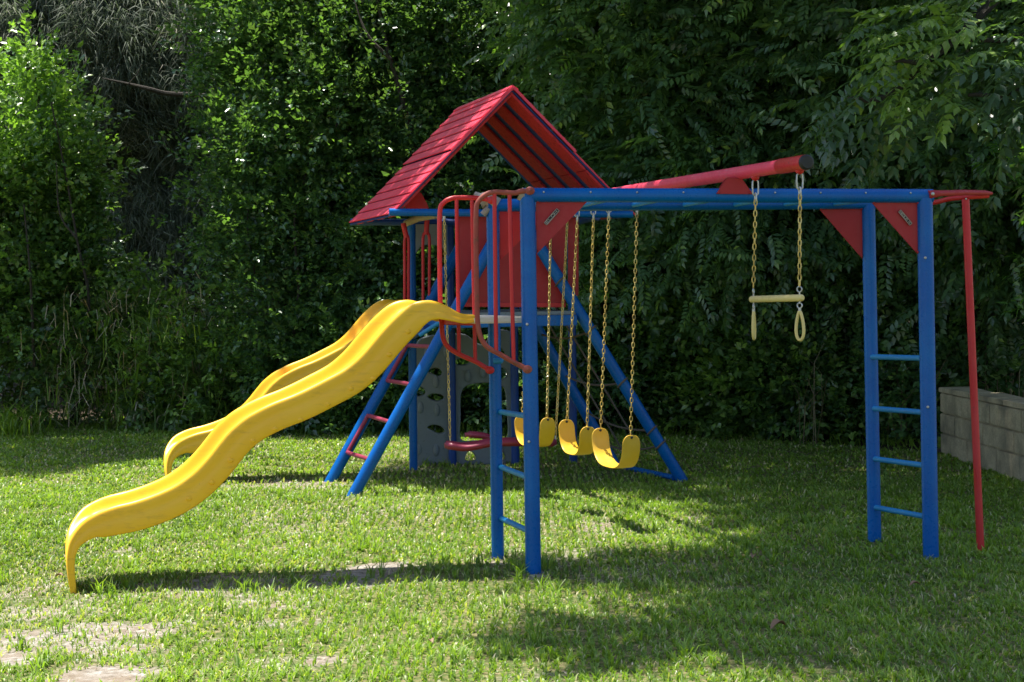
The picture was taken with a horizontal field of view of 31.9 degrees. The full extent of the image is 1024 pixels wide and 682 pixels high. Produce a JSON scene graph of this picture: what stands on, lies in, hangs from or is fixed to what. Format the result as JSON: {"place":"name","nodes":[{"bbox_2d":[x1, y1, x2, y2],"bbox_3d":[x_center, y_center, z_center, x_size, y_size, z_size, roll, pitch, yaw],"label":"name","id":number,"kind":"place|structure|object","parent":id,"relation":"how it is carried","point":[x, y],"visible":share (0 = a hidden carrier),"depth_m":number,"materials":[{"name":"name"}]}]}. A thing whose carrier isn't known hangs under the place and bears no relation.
{"place":"outdoors","nodes":[
{"label":"outdoors","id":0,"kind":"place"},
{"bbox_2d":[0,399,53,437],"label":"long grass","id":1,"kind":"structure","parent":0,"point":[14,423],"depth_m":20.31,"materials":[{"name":"green plant"}]},
{"bbox_2d":[0,323,1023,681],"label":"ground","id":2,"kind":"structure","parent":0,"point":[104,673],"depth_m":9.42,"materials":[{"name":"green plant"}]},
{"bbox_2d":[0,0,137,395],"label":"weeping pine","id":3,"kind":"object","parent":2,"relation":"on","point":[15,385],"visible":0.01,"depth_m":26.32,"materials":[{"name":"green plant"}]},
{"bbox_2d":[0,0,156,428],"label":"broadleaf tree","id":4,"kind":"object","parent":2,"relation":"on","point":[63,223],"visible":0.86,"depth_m":21.10,"materials":[{"name":"green plant"}]},
{"bbox_2d":[102,64,204,97],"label":"fallen branch","id":5,"kind":"object","parent":4,"relation":"attached to","point":[162,92],"visible":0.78,"depth_m":22.91,"materials":[{"name":"brown wood"}]},
{"bbox_2d":[18,267,245,432],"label":"dry stems","id":6,"kind":"object","parent":2,"relation":"on","point":[104,329],"visible":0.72,"depth_m":20.30,"materials":[{"name":"plant"}]},
{"bbox_2d":[28,295,245,434],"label":"tall weeds","id":7,"kind":"object","parent":2,"relation":"on","point":[117,396],"visible":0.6,"depth_m":20.41,"materials":[{"name":"green plant"}]},
{"bbox_2d":[49,238,247,428],"bbox_3d":[-4.067,-0.007,21.322,2.621,2.469,2.502,-1,2,0],"label":"bush","id":8,"kind":"object","parent":2,"relation":"on","point":[137,281],"visible":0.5,"depth_m":20.98,"materials":[{"name":"green plant"}]},
{"bbox_2d":[0,0,316,389],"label":"weeping pine","id":9,"kind":"object","parent":2,"relation":"on","point":[119,38],"visible":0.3,"depth_m":25.67,"materials":[{"name":"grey plant"}]},
{"bbox_2d":[95,297,294,435],"bbox_3d":[-3.518,0.366,20.649,2.656,1.755,2.493,-1,2,0],"label":"bush","id":10,"kind":"object","parent":2,"relation":"on","point":[208,378],"visible":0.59,"depth_m":20.29,"materials":[{"name":"green plant"}]},
{"bbox_2d":[150,0,517,434],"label":"broadleaf tree","id":11,"kind":"object","parent":2,"relation":"on","point":[284,196],"visible":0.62,"depth_m":20.05,"materials":[{"name":"green plant"}]},
{"bbox_2d":[226,287,465,435],"bbox_3d":[-1.678,0.287,20.058,3.201,1.849,2.443,-1,2,0],"label":"bush","id":12,"kind":"object","parent":2,"relation":"on","point":[332,416],"visible":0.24,"depth_m":19.76,"materials":[{"name":"green plant"}]},
{"bbox_2d":[26,412,940,449],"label":"hedge weeds","id":13,"kind":"object","parent":2,"relation":"on","point":[736,436],"visible":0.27,"depth_m":18.76,"materials":[{"name":"green plant"}]},
{"bbox_2d":[1,460,1021,681],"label":"dry clippings","id":14,"kind":"object","parent":2,"relation":"on","point":[413,567],"visible":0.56,"depth_m":10.08,"materials":[{"name":"beige plant"}]},
{"bbox_2d":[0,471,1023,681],"bbox_3d":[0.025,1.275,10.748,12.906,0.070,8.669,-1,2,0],"label":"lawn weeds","id":15,"kind":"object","parent":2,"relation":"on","point":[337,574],"visible":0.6,"depth_m":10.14,"materials":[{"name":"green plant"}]},
{"bbox_2d":[311,0,715,429],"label":"broadleaf tree","id":16,"kind":"object","parent":2,"relation":"on","point":[458,45],"visible":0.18,"depth_m":19.92,"materials":[{"name":"green plant"}]},
{"bbox_2d":[400,290,645,432],"bbox_3d":[0.112,0.164,19.825,2.937,2.054,2.256,0,2,23],"label":"bush","id":17,"kind":"object","parent":2,"relation":"on","point":[480,388],"visible":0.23,"depth_m":19.37,"materials":[{"name":"green plant"}]},
{"bbox_2d":[23,148,1023,380],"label":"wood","id":18,"kind":"object","parent":2,"relation":"on","point":[135,337],"depth_m":31.66,"materials":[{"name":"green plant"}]},
{"bbox_2d":[65,85,992,593],"bbox_3d":[-0.064,-0.343,12.731,5.819,3.277,6.933,-1,2,0],"label":"play set","id":19,"kind":"object","parent":2,"relation":"on","point":[497,251],"visible":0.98,"depth_m":10.55,"materials":[{"name":"blue paint"}]},
{"bbox_2d":[442,216,567,450],"bbox_3d":[-0.029,-0.075,14.130,1.076,1.849,0.377,-1,2,-10],"label":"glider swing","id":20,"kind":"object","parent":19,"relation":"hanging from","point":[483,442],"visible":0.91,"depth_m":14.07,"materials":[{"name":"red plastic"}]},
{"bbox_2d":[514,239,554,446],"bbox_3d":[0.182,-0.089,13.637,0.172,1.792,0.562,-2,2,-21],"label":"swing","id":21,"kind":"object","parent":19,"relation":"hanging from","point":[547,431],"visible":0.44,"depth_m":13.42,"materials":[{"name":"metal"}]},
{"bbox_2d":[559,211,595,454],"bbox_3d":[0.472,-0.079,12.649,0.174,1.764,0.422,-2,2,-21],"label":"swing","id":22,"kind":"object","parent":19,"relation":"hanging from","point":[568,442],"visible":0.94,"depth_m":12.77,"materials":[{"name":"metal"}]},
{"bbox_2d":[592,211,639,467],"bbox_3d":[0.694,-0.050,11.923,0.158,1.786,0.602,-2,2,-18],"label":"swing","id":23,"kind":"object","parent":19,"relation":"hanging from","point":[603,453],"visible":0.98,"depth_m":12.05,"materials":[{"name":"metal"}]},
{"bbox_2d":[749,174,804,341],"bbox_3d":[1.422,-0.441,9.613,0.064,0.891,0.651,-2,2,-16],"label":"trapeze bar","id":24,"kind":"object","parent":19,"relation":"hanging from","point":[799,297],"visible":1,"depth_m":9.42,"materials":[{"name":"yellow plastic"}]},
{"bbox_2d":[501,255,750,433],"bbox_3d":[1.229,0.079,19.299,3.005,2.270,2.299,-1,2,0],"label":"bush","id":25,"kind":"object","parent":2,"relation":"on","point":[625,348],"visible":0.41,"depth_m":18.93,"materials":[{"name":"green plant"}]},
{"bbox_2d":[280,1,1023,421],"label":"thicket","id":26,"kind":"object","parent":2,"relation":"on","point":[840,263],"depth_m":19.93,"materials":[{"name":"green plant"}]},
{"bbox_2d":[462,0,955,424],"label":"feathery tree","id":27,"kind":"object","parent":2,"relation":"on","point":[679,67],"visible":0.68,"depth_m":17.92,"materials":[{"name":"green plant"}]},
{"bbox_2d":[603,242,878,435],"bbox_3d":[2.363,0.049,18.909,2.954,2.239,2.282,-1,2,0],"label":"bush","id":28,"kind":"object","parent":2,"relation":"on","point":[665,318],"visible":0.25,"depth_m":18.53,"materials":[{"name":"green plant"}]},
{"bbox_2d":[770,619,785,628],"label":"dead leaf","id":29,"kind":"object","parent":2,"relation":"on","point":[775,622],"visible":1,"depth_m":8.19,"materials":[{"name":"plant"}]},
{"bbox_2d":[663,295,899,445],"bbox_3d":[2.761,0.340,18.378,2.535,1.647,2.243,0,2,16],"label":"bush","id":30,"kind":"object","parent":2,"relation":"on","point":[721,376],"visible":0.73,"depth_m":17.94,"materials":[{"name":"green plant"}]},
{"bbox_2d":[694,235,937,443],"bbox_3d":[3.197,0.016,18.545,2.761,2.291,2.258,-1,2,0],"label":"bush","id":31,"kind":"object","parent":2,"relation":"on","point":[757,369],"visible":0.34,"depth_m":18.01,"materials":[{"name":"green plant"}]},
{"bbox_2d":[718,0,1023,392],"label":"feathery tree","id":32,"kind":"object","parent":2,"relation":"on","point":[992,231],"visible":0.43,"depth_m":16.85,"materials":[{"name":"green plant"}]},
{"bbox_2d":[829,426,940,451],"bbox_3d":[4.127,0.998,17.810,1.328,0.211,2.968,-1,2,-12],"label":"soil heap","id":33,"kind":"object","parent":2,"relation":"on","point":[939,449],"visible":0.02,"depth_m":18.19,"materials":[{"name":"brown soil"}]},
{"bbox_2d":[747,0,1023,224],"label":"shade tree","id":34,"kind":"object","parent":2,"relation":"on","point":[1002,96],"visible":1,"depth_m":12.26,"materials":[{"name":"green plant"}]},
{"bbox_2d":[781,315,1023,445],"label":"trunks","id":35,"kind":"object","parent":2,"relation":"on","point":[814,401],"visible":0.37,"depth_m":17.41,"materials":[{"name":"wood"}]},
{"bbox_2d":[792,225,1023,444],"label":"bush","id":36,"kind":"object","parent":2,"relation":"on","point":[945,377],"visible":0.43,"depth_m":17.51,"materials":[{"name":"green plant"}]},
{"bbox_2d":[909,580,919,585],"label":"dead leaf","id":37,"kind":"object","parent":2,"relation":"on","point":[913,582],"visible":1,"depth_m":9.24,"materials":[{"name":"plant"}]},
{"bbox_2d":[939,386,1023,481],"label":"block wall","id":38,"kind":"structure","parent":2,"relation":"on","point":[1001,422],"depth_m":15.01,"materials":[{"name":"concrete"}]},
{"bbox_2d":[962,96,1023,352],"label":"glossy shrub","id":39,"kind":"object","parent":2,"relation":"on","point":[995,149],"visible":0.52,"depth_m":15.08,"materials":[{"name":"green plant"}]}
]}

